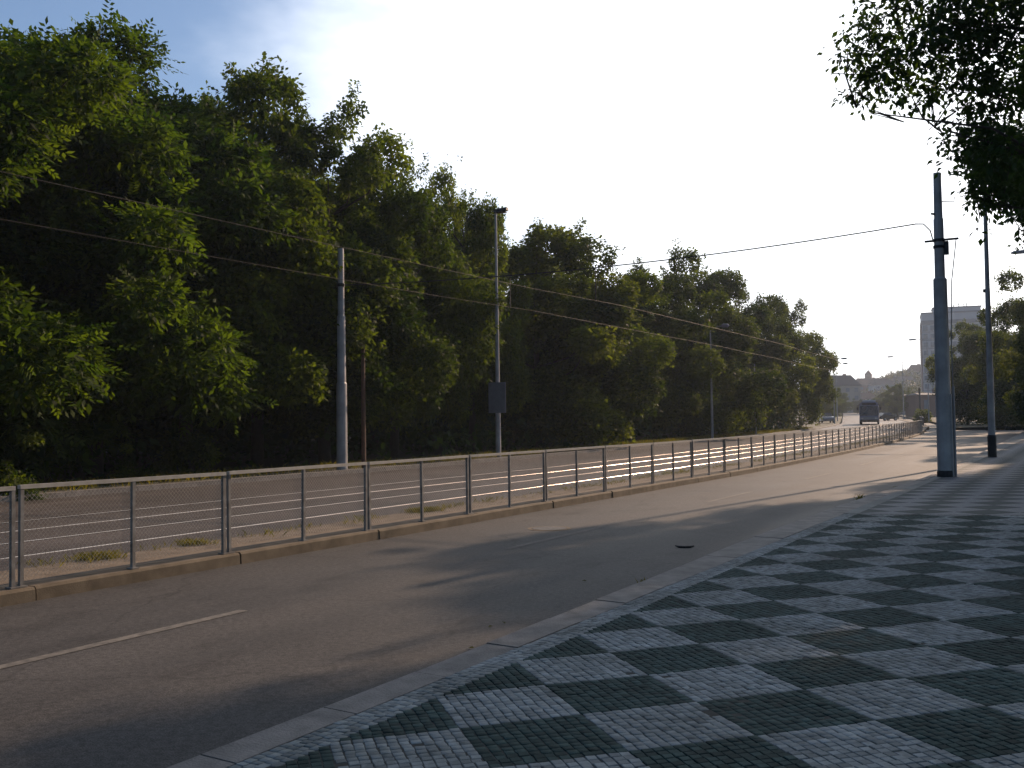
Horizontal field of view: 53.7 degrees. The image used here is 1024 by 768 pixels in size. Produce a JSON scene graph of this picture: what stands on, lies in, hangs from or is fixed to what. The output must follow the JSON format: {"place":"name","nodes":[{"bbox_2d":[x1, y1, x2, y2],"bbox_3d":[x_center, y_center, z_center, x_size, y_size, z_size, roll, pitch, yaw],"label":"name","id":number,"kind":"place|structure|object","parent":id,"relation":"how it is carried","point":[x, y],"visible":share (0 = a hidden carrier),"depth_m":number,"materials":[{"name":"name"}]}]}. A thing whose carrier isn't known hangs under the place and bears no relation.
{"place":"outdoors","nodes":[
{"label":"outdoors","id":0,"kind":"place"},
{"bbox_2d":[15,411,816,482],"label":"woodland floor","id":1,"kind":"structure","parent":0,"point":[275,462],"depth_m":42.24,"materials":[{"name":"green plant"}]},
{"bbox_2d":[3,163,151,472],"bbox_3d":[-16.521,-3.192,34.816,11.594,13.531,12.378,-1,-2,11],"label":"tree","id":2,"kind":"object","parent":1,"relation":"on","point":[134,431],"visible":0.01,"depth_m":33.72,"materials":[{"name":"green plant"}]},
{"bbox_2d":[88,188,203,463],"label":"tree","id":3,"kind":"object","parent":1,"relation":"on","point":[154,427],"depth_m":39.27,"materials":[{"name":"green plant"}]},
{"bbox_2d":[0,0,303,483],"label":"tree","id":4,"kind":"object","parent":1,"relation":"on","point":[192,382],"visible":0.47,"depth_m":27.80,"materials":[{"name":"green plant"}]},
{"bbox_2d":[8,51,388,469],"bbox_3d":[-11.122,-3.791,33.160,11.892,13.602,9.952,-2,-2,27],"label":"tree","id":5,"kind":"object","parent":1,"relation":"on","point":[296,187],"visible":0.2,"depth_m":31.38,"materials":[{"name":"green plant"}]},
{"bbox_2d":[155,197,312,455],"bbox_3d":[-13.269,-3.474,44.830,12.587,13.858,11.537,0,-2,-14],"label":"tree","id":6,"kind":"object","parent":1,"relation":"on","point":[241,431],"depth_m":44.48,"materials":[{"name":"green plant"}]},
{"bbox_2d":[120,55,420,467],"bbox_3d":[-8.845,-4.314,36.314,9.952,14.851,11.892,1,-3,-43],"label":"tree","id":7,"kind":"object","parent":1,"relation":"on","point":[381,272],"visible":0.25,"depth_m":34.71,"materials":[{"name":"green plant"}]},
{"bbox_2d":[307,228,455,449],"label":"tree","id":8,"kind":"object","parent":1,"relation":"on","point":[418,431],"depth_m":53.14,"materials":[{"name":"green plant"}]},
{"bbox_2d":[2,406,794,482],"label":"undergrowth","id":9,"kind":"object","parent":1,"relation":"on","point":[444,433],"visible":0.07,"depth_m":41.89,"materials":[{"name":"green plant"}]},
{"bbox_2d":[322,138,509,457],"bbox_3d":[-4.997,-3.782,41.605,8.907,14.025,7.730,-2,-2,30],"label":"tree","id":10,"kind":"object","parent":1,"relation":"on","point":[466,320],"visible":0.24,"depth_m":41.30,"materials":[{"name":"green plant"}]},
{"bbox_2d":[411,154,536,451],"bbox_3d":[-2.267,-3.485,47.454,5.839,13.765,6.917,-2,-3,39],"label":"tree","id":11,"kind":"object","parent":1,"relation":"on","point":[477,224],"visible":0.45,"depth_m":46.50,"materials":[{"name":"green plant"}]},
{"bbox_2d":[417,229,533,444],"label":"tree","id":12,"kind":"object","parent":1,"relation":"on","point":[506,285],"visible":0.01,"depth_m":57.83,"materials":[{"name":"green plant"}]},
{"bbox_2d":[459,244,588,440],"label":"tree","id":13,"kind":"object","parent":1,"relation":"on","point":[511,278],"visible":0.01,"depth_m":64.91,"materials":[{"name":"green plant"}]},
{"bbox_2d":[421,216,670,448],"bbox_3d":[0.896,-2.624,53.048,12.174,13.123,12.997,-2,-2,30],"label":"tree","id":14,"kind":"object","parent":1,"relation":"on","point":[561,399],"visible":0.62,"depth_m":51.39,"materials":[{"name":"green plant"}]},
{"bbox_2d":[551,238,730,439],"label":"tree","id":15,"kind":"object","parent":1,"relation":"on","point":[690,402],"visible":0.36,"depth_m":65.92,"materials":[{"name":"green plant"}]},
{"bbox_2d":[831,374,861,412],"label":"house","id":16,"kind":"structure","parent":1,"relation":"on","point":[849,385],"depth_m":325.33,"materials":[{"name":"beige paint"}]},
{"bbox_2d":[3,413,841,492],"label":"verge","id":17,"kind":"structure","parent":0,"point":[825,423],"depth_m":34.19,"materials":[{"name":"green plant"}]},
{"bbox_2d":[0,425,49,500],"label":"shrub","id":18,"kind":"object","parent":17,"relation":"on","point":[8,475],"visible":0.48,"depth_m":22.35,"materials":[{"name":"green plant"}]},
{"bbox_2d":[0,25,209,470],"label":"tree","id":19,"kind":"object","parent":17,"relation":"on","point":[57,344],"visible":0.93,"depth_m":23.28,"materials":[{"name":"green plant"}]},
{"bbox_2d":[107,438,156,482],"bbox_3d":[-10.135,2.235,26.889,1.396,1.603,1.137,0,-2,-11],"label":"shrub","id":20,"kind":"object","parent":17,"relation":"on","point":[129,471],"visible":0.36,"depth_m":26.80,"materials":[{"name":"green plant"}]},
{"bbox_2d":[141,428,225,475],"bbox_3d":[-9.761,2.399,29.801,2.522,2.210,2.296,-2,-3,37],"label":"shrub","id":21,"kind":"object","parent":17,"relation":"on","point":[180,455],"visible":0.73,"depth_m":29.75,"materials":[{"name":"green plant"}]},
{"bbox_2d":[336,248,347,469],"bbox_3d":[-5.464,-0.797,32.393,0.331,7.120,0.340,-2,-2,30],"label":"tram mast","id":22,"kind":"object","parent":17,"relation":"on","point":[341,396],"visible":0.92,"depth_m":32.27,"materials":[{"name":"metal"}]},
{"bbox_2d":[234,111,461,464],"bbox_3d":[-6.734,-3.460,37.065,9.607,13.125,8.109,0,-2,-20],"label":"tree","id":23,"kind":"object","parent":17,"relation":"on","point":[390,378],"visible":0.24,"depth_m":36.63,"materials":[{"name":"green plant"}]},
{"bbox_2d":[361,342,365,467],"bbox_3d":[-4.932,0.679,33.545,0.146,4.260,0.150,-2,-2,30],"label":"wooden post","id":24,"kind":"object","parent":17,"relation":"on","point":[363,434],"visible":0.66,"depth_m":33.49,"materials":[{"name":"wood"}]},
{"bbox_2d":[0,423,839,502],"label":"kerb","id":25,"kind":"structure","parent":17,"relation":"on","point":[70,493],"depth_m":29.48,"materials":[{"name":"concrete"}]},
{"bbox_2d":[493,207,507,456],"bbox_3d":[-0.419,-2.120,41.236,0.620,10.190,0.278,-1,-2,19],"label":"street lamp","id":26,"kind":"object","parent":17,"relation":"on","point":[497,369],"visible":0.91,"depth_m":41.23,"materials":[{"name":"metal"}]},
{"bbox_2d":[488,382,505,412],"bbox_3d":[-0.594,0.553,41.064,0.860,1.240,0.050,-2,-3,35],"label":"road sign","id":27,"kind":"object","parent":26,"relation":"attached to","point":[497,396],"visible":1,"depth_m":41.03,"materials":[{"name":"metal"}]},
{"bbox_2d":[523,254,677,443],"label":"tree","id":28,"kind":"object","parent":17,"relation":"on","point":[642,276],"visible":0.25,"depth_m":55.56,"materials":[{"name":"green plant"}]},
{"bbox_2d":[710,324,728,437],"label":"street lamp","id":29,"kind":"object","parent":17,"relation":"on","point":[712,428],"visible":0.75,"depth_m":66.63,"materials":[{"name":"grey metal"}]},
{"bbox_2d":[659,265,792,436],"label":"tree","id":30,"kind":"object","parent":17,"relation":"on","point":[741,391],"visible":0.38,"depth_m":73.46,"materials":[{"name":"green plant"}]},
{"bbox_2d":[754,364,756,433],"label":"street lamp","id":31,"kind":"object","parent":17,"relation":"on","point":[755,418],"visible":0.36,"depth_m":78.82,"materials":[{"name":"grey metal"}]},
{"bbox_2d":[691,288,821,431],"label":"tree","id":32,"kind":"object","parent":17,"relation":"on","point":[773,331],"visible":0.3,"depth_m":90.11,"materials":[{"name":"green plant"}]},
{"bbox_2d":[754,298,841,428],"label":"tree","id":33,"kind":"object","parent":17,"relation":"on","point":[812,409],"visible":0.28,"depth_m":104.26,"materials":[{"name":"green plant"}]},
{"bbox_2d":[801,378,840,416],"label":"tree","id":34,"kind":"object","parent":17,"relation":"on","point":[829,408],"visible":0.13,"depth_m":179.01,"materials":[{"name":"green plant"}]},
{"bbox_2d":[818,413,833,422],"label":"car","id":35,"kind":"object","parent":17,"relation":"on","point":[829,417],"visible":0.73,"depth_m":148.65,"materials":[{"name":"silver metal"}]},
{"bbox_2d":[833,358,846,423],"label":"street lamp","id":36,"kind":"object","parent":17,"relation":"on","point":[834,397],"visible":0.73,"depth_m":144.05,"materials":[{"name":"grey metal"}]},
{"bbox_2d":[835,398,846,416],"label":"tree","id":37,"kind":"object","parent":17,"relation":"on","point":[840,409],"visible":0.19,"depth_m":214.27,"materials":[{"name":"green plant"}]},
{"bbox_2d":[836,363,847,420],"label":"street lamp","id":38,"kind":"object","parent":17,"relation":"on","point":[836,393],"visible":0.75,"depth_m":171.23,"materials":[{"name":"grey metal"}]},
{"bbox_2d":[838,392,852,415],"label":"tree","id":39,"kind":"object","parent":17,"relation":"on","point":[845,398],"visible":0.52,"depth_m":259.75,"materials":[{"name":"green plant"}]},
{"bbox_2d":[1,219,873,385],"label":"contact wire","id":40,"kind":"object","parent":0,"point":[341,279],"visible":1,"depth_m":22.98,"materials":[{"name":"black metal"}]},
{"bbox_2d":[0,171,898,387],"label":"contact wire","id":41,"kind":"object","parent":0,"point":[348,248],"visible":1,"depth_m":18.91,"materials":[{"name":"black metal"}]},
{"bbox_2d":[0,413,916,570],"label":"tramway","id":42,"kind":"object","parent":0,"point":[850,420],"visible":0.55,"depth_m":21.73,"materials":[{"name":"concrete"}]},
{"bbox_2d":[851,398,862,413],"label":"tree","id":43,"kind":"object","parent":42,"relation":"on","point":[854,408],"visible":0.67,"depth_m":299.70,"materials":[{"name":"green plant"}]},
{"bbox_2d":[857,400,880,424],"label":"bus","id":44,"kind":"object","parent":42,"relation":"on","point":[868,410],"visible":0.99,"depth_m":135.67,"materials":[{"name":"grey paint"}]},
{"bbox_2d":[879,412,898,420],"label":"car","id":45,"kind":"object","parent":42,"relation":"on","point":[884,416],"visible":0.78,"depth_m":177.16,"materials":[{"name":"black paint"}]},
{"bbox_2d":[15,431,909,566],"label":"grass","id":46,"kind":"structure","parent":0,"point":[97,555],"depth_m":13.95,"materials":[{"name":"green plant"}]},
{"bbox_2d":[0,418,927,586],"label":"median strip","id":47,"kind":"object","parent":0,"point":[45,575],"visible":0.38,"depth_m":14.12,"materials":[{"name":"concrete"}]},
{"bbox_2d":[875,392,894,414],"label":"tree","id":48,"kind":"object","parent":47,"relation":"on","point":[883,406],"visible":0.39,"depth_m":249.60,"materials":[{"name":"green plant"}]},
{"bbox_2d":[887,356,903,419],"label":"street lamp","id":49,"kind":"object","parent":47,"relation":"on","point":[902,383],"visible":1,"depth_m":179.29,"materials":[{"name":"grey metal"}]},
{"bbox_2d":[882,382,910,415],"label":"tree","id":50,"kind":"object","parent":47,"relation":"on","point":[895,404],"visible":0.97,"depth_m":214.26,"materials":[{"name":"green plant"}]},
{"bbox_2d":[0,416,1020,767],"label":"road","id":51,"kind":"structure","parent":0,"point":[166,672],"depth_m":9.06,"materials":[{"name":"grey asphalt"}]},
{"bbox_2d":[0,432,923,606],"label":"median kerb","id":52,"kind":"structure","parent":51,"relation":"on","point":[57,587],"depth_m":13.33,"materials":[{"name":"concrete"}]},
{"bbox_2d":[0,420,922,588],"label":"railing","id":53,"kind":"object","parent":52,"relation":"on","point":[225,493],"visible":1,"depth_m":14.53,"materials":[{"name":"metal"}]},
{"bbox_2d":[528,526,570,530],"bbox_3d":[0.579,2.240,15.683,0.680,0.007,0.680,-2,-2,30],"label":"manhole cover","id":54,"kind":"object","parent":51,"relation":"on","point":[547,528],"visible":1,"depth_m":15.65,"materials":[{"name":"metal"}]},
{"bbox_2d":[167,432,1023,767],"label":"granite kerb","id":55,"kind":"structure","parent":51,"relation":"on","point":[265,740],"depth_m":6.97,"materials":[{"name":"grey stone"}]},
{"bbox_2d":[909,339,929,421],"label":"street lamp","id":56,"kind":"object","parent":51,"relation":"on","point":[927,380],"visible":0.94,"depth_m":149.15,"materials":[{"name":"grey metal"}]},
{"bbox_2d":[0,0,1023,388],"label":"sky","id":57,"kind":"structure","parent":0,"point":[712,126],"materials":[{"name":"white"}]},
{"bbox_2d":[39,422,1023,515],"bbox_3d":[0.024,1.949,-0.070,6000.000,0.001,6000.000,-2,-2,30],"label":"ground","id":58,"kind":"structure","parent":0,"point":[927,429],"depth_m":46.20,"materials":[{"name":"grey plant"}]},
{"bbox_2d":[228,513,1023,767],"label":"pavement","id":59,"kind":"structure","parent":0,"point":[849,640],"depth_m":6.01,"materials":[{"name":"tile"}]},
{"bbox_2d":[675,545,693,547],"bbox_3d":[2.251,2.121,13.171,0.250,0.035,0.083,-1,-2,6],"label":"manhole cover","id":60,"kind":"object","parent":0,"point":[684,546],"visible":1,"depth_m":13.15,"materials":[{"name":"black metal"}]},
{"bbox_2d":[858,440,1023,514],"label":"pavement","id":61,"kind":"structure","parent":0,"point":[987,485],"depth_m":20.00,"materials":[{"name":"tile"}]},
{"bbox_2d":[817,0,1023,245],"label":"tree","id":62,"kind":"object","parent":61,"relation":"on","point":[941,45],"visible":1,"depth_m":16.60,"materials":[{"name":"green plant"}]},
{"bbox_2d":[846,433,1023,513],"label":"pavement edge","id":63,"kind":"object","parent":61,"relation":"attached to","point":[917,485],"visible":0.86,"depth_m":22.39,"materials":[{"name":"stone"}]},
{"bbox_2d":[974,266,1023,428],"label":"tree","id":64,"kind":"object","parent":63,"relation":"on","point":[1014,400],"visible":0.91,"depth_m":79.47,"materials":[{"name":"green plant"}]},
{"bbox_2d":[924,172,958,476],"bbox_3d":[11.049,-1.528,25.871,0.800,7.820,0.400,-2,-2,30],"label":"tram mast","id":65,"kind":"object","parent":61,"relation":"on","point":[946,436],"visible":0.94,"depth_m":25.75,"materials":[{"name":"metal"}]},
{"bbox_2d":[344,223,932,284],"bbox_3d":[2.750,-3.637,29.273,17.464,0.661,0.094,-2,-2,21],"label":"span wire","id":66,"kind":"object","parent":65,"relation":"attached to","point":[658,260],"visible":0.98,"depth_m":28.64,"materials":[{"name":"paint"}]},
{"bbox_2d":[595,268,595,299],"bbox_3d":[2.434,-2.895,29.442,0.023,0.967,0.022,-2,-2,30],"label":"dropper","id":67,"kind":"object","parent":66,"relation":"hanging from","point":[595,283],"visible":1,"depth_m":29.43,"materials":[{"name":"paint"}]},
{"bbox_2d":[958,132,996,456],"bbox_3d":[16.833,-3.309,36.673,1.052,11.940,0.300,-2,-2,30],"label":"street lamp","id":68,"kind":"object","parent":61,"relation":"on","point":[992,444],"visible":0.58,"depth_m":36.33,"materials":[{"name":"metal"}]},
{"bbox_2d":[952,115,1023,254],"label":"tree","id":69,"kind":"object","parent":61,"relation":"on","point":[1018,132],"visible":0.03,"depth_m":34.79,"materials":[{"name":"green plant"}]},
{"bbox_2d":[984,36,1023,250],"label":"tree","id":70,"kind":"object","parent":61,"relation":"on","point":[1011,220],"visible":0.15,"depth_m":24.71,"materials":[{"name":"green plant"}]},
{"bbox_2d":[1011,250,1023,253],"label":"street lamp","id":71,"kind":"object","parent":61,"relation":"on","point":[1019,252],"visible":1,"depth_m":67.29,"materials":[{"name":"grey metal"}]},
{"bbox_2d":[900,415,1011,426],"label":"corner lawn","id":72,"kind":"structure","parent":0,"point":[963,425],"depth_m":112.24,"materials":[{"name":"green plant"}]},
{"bbox_2d":[894,391,917,415],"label":"house","id":73,"kind":"structure","parent":72,"relation":"on","point":[900,413],"depth_m":247.39,"materials":[{"name":"beige paint"}]},
{"bbox_2d":[918,388,920,413],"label":"signal pole","id":74,"kind":"object","parent":72,"relation":"on","point":[919,391],"visible":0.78,"depth_m":170.01,"materials":[{"name":"metal"}]},
{"bbox_2d":[904,389,935,417],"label":"house","id":75,"kind":"structure","parent":72,"relation":"on","point":[912,399],"depth_m":207.60,"materials":[{"name":"grey paint"}]},
{"bbox_2d":[924,400,927,408],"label":"window","id":76,"kind":"structure","parent":75,"relation":"in","point":[925,401],"depth_m":205.99,"materials":[{"name":"grey glass"}]},
{"bbox_2d":[912,409,932,427],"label":"shrub","id":77,"kind":"object","parent":72,"relation":"on","point":[923,413],"visible":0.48,"depth_m":150.47,"materials":[{"name":"green plant"}]},
{"bbox_2d":[924,329,987,427],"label":"tree","id":78,"kind":"object","parent":72,"relation":"on","point":[971,392],"visible":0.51,"depth_m":110.93,"materials":[{"name":"green plant"}]},
{"bbox_2d":[949,318,1010,423],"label":"tree","id":79,"kind":"object","parent":72,"relation":"on","point":[967,326],"visible":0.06,"depth_m":119.91,"materials":[{"name":"green plant"}]},
{"bbox_2d":[959,299,1023,427],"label":"tree","id":80,"kind":"object","parent":72,"relation":"on","point":[1000,391],"visible":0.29,"depth_m":99.62,"materials":[{"name":"green plant"}]},
{"bbox_2d":[977,403,1023,429],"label":"shrub","id":81,"kind":"object","parent":72,"relation":"on","point":[1005,421],"visible":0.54,"depth_m":95.01,"materials":[{"name":"green plant"}]},
{"bbox_2d":[987,430,1023,431],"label":"side street","id":82,"kind":"structure","parent":0,"point":[1011,430],"depth_m":90.60,"materials":[{"name":"grey asphalt"}]},
{"bbox_3d":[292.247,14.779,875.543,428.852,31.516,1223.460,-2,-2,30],"label":"hill","id":83,"kind":"structure","parent":0,"visible":0},
{"bbox_2d":[856,377,879,392],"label":"house","id":84,"kind":"structure","parent":83,"relation":"on","point":[863,383],"depth_m":516.93,"materials":[{"name":"grey paint"}]},
{"bbox_2d":[864,370,871,377],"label":"church tower","id":85,"kind":"structure","parent":83,"relation":"on","point":[868,374],"depth_m":599.56,"materials":[{"name":"grey paint"}]},
{"bbox_2d":[861,391,875,399],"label":"house","id":86,"kind":"structure","parent":83,"relation":"on","point":[868,395],"depth_m":397.87,"materials":[{"name":"beige paint"}]},
{"bbox_2d":[868,378,894,393],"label":"house","id":87,"kind":"structure","parent":83,"relation":"on","point":[878,384],"depth_m":467.42,"materials":[{"name":"grey paint"}]},
{"bbox_2d":[842,363,955,417],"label":"hill woodland","id":88,"kind":"object","parent":83,"relation":"on","point":[917,377],"visible":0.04,"depth_m":476.74,"materials":[{"name":"green plant"}]},
{"bbox_2d":[891,375,917,386],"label":"house","id":89,"kind":"structure","parent":83,"relation":"on","point":[910,378],"depth_m":497.91,"materials":[{"name":"beige paint"}]},
{"bbox_2d":[907,364,920,375],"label":"house","id":90,"kind":"structure","parent":83,"relation":"on","point":[915,367],"depth_m":558.93,"materials":[{"name":"beige paint"}]},
{"bbox_2d":[920,302,985,392],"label":"tower block","id":91,"kind":"structure","parent":83,"relation":"on","point":[969,314],"depth_m":339.85,"materials":[{"name":"concrete"}]}
]}

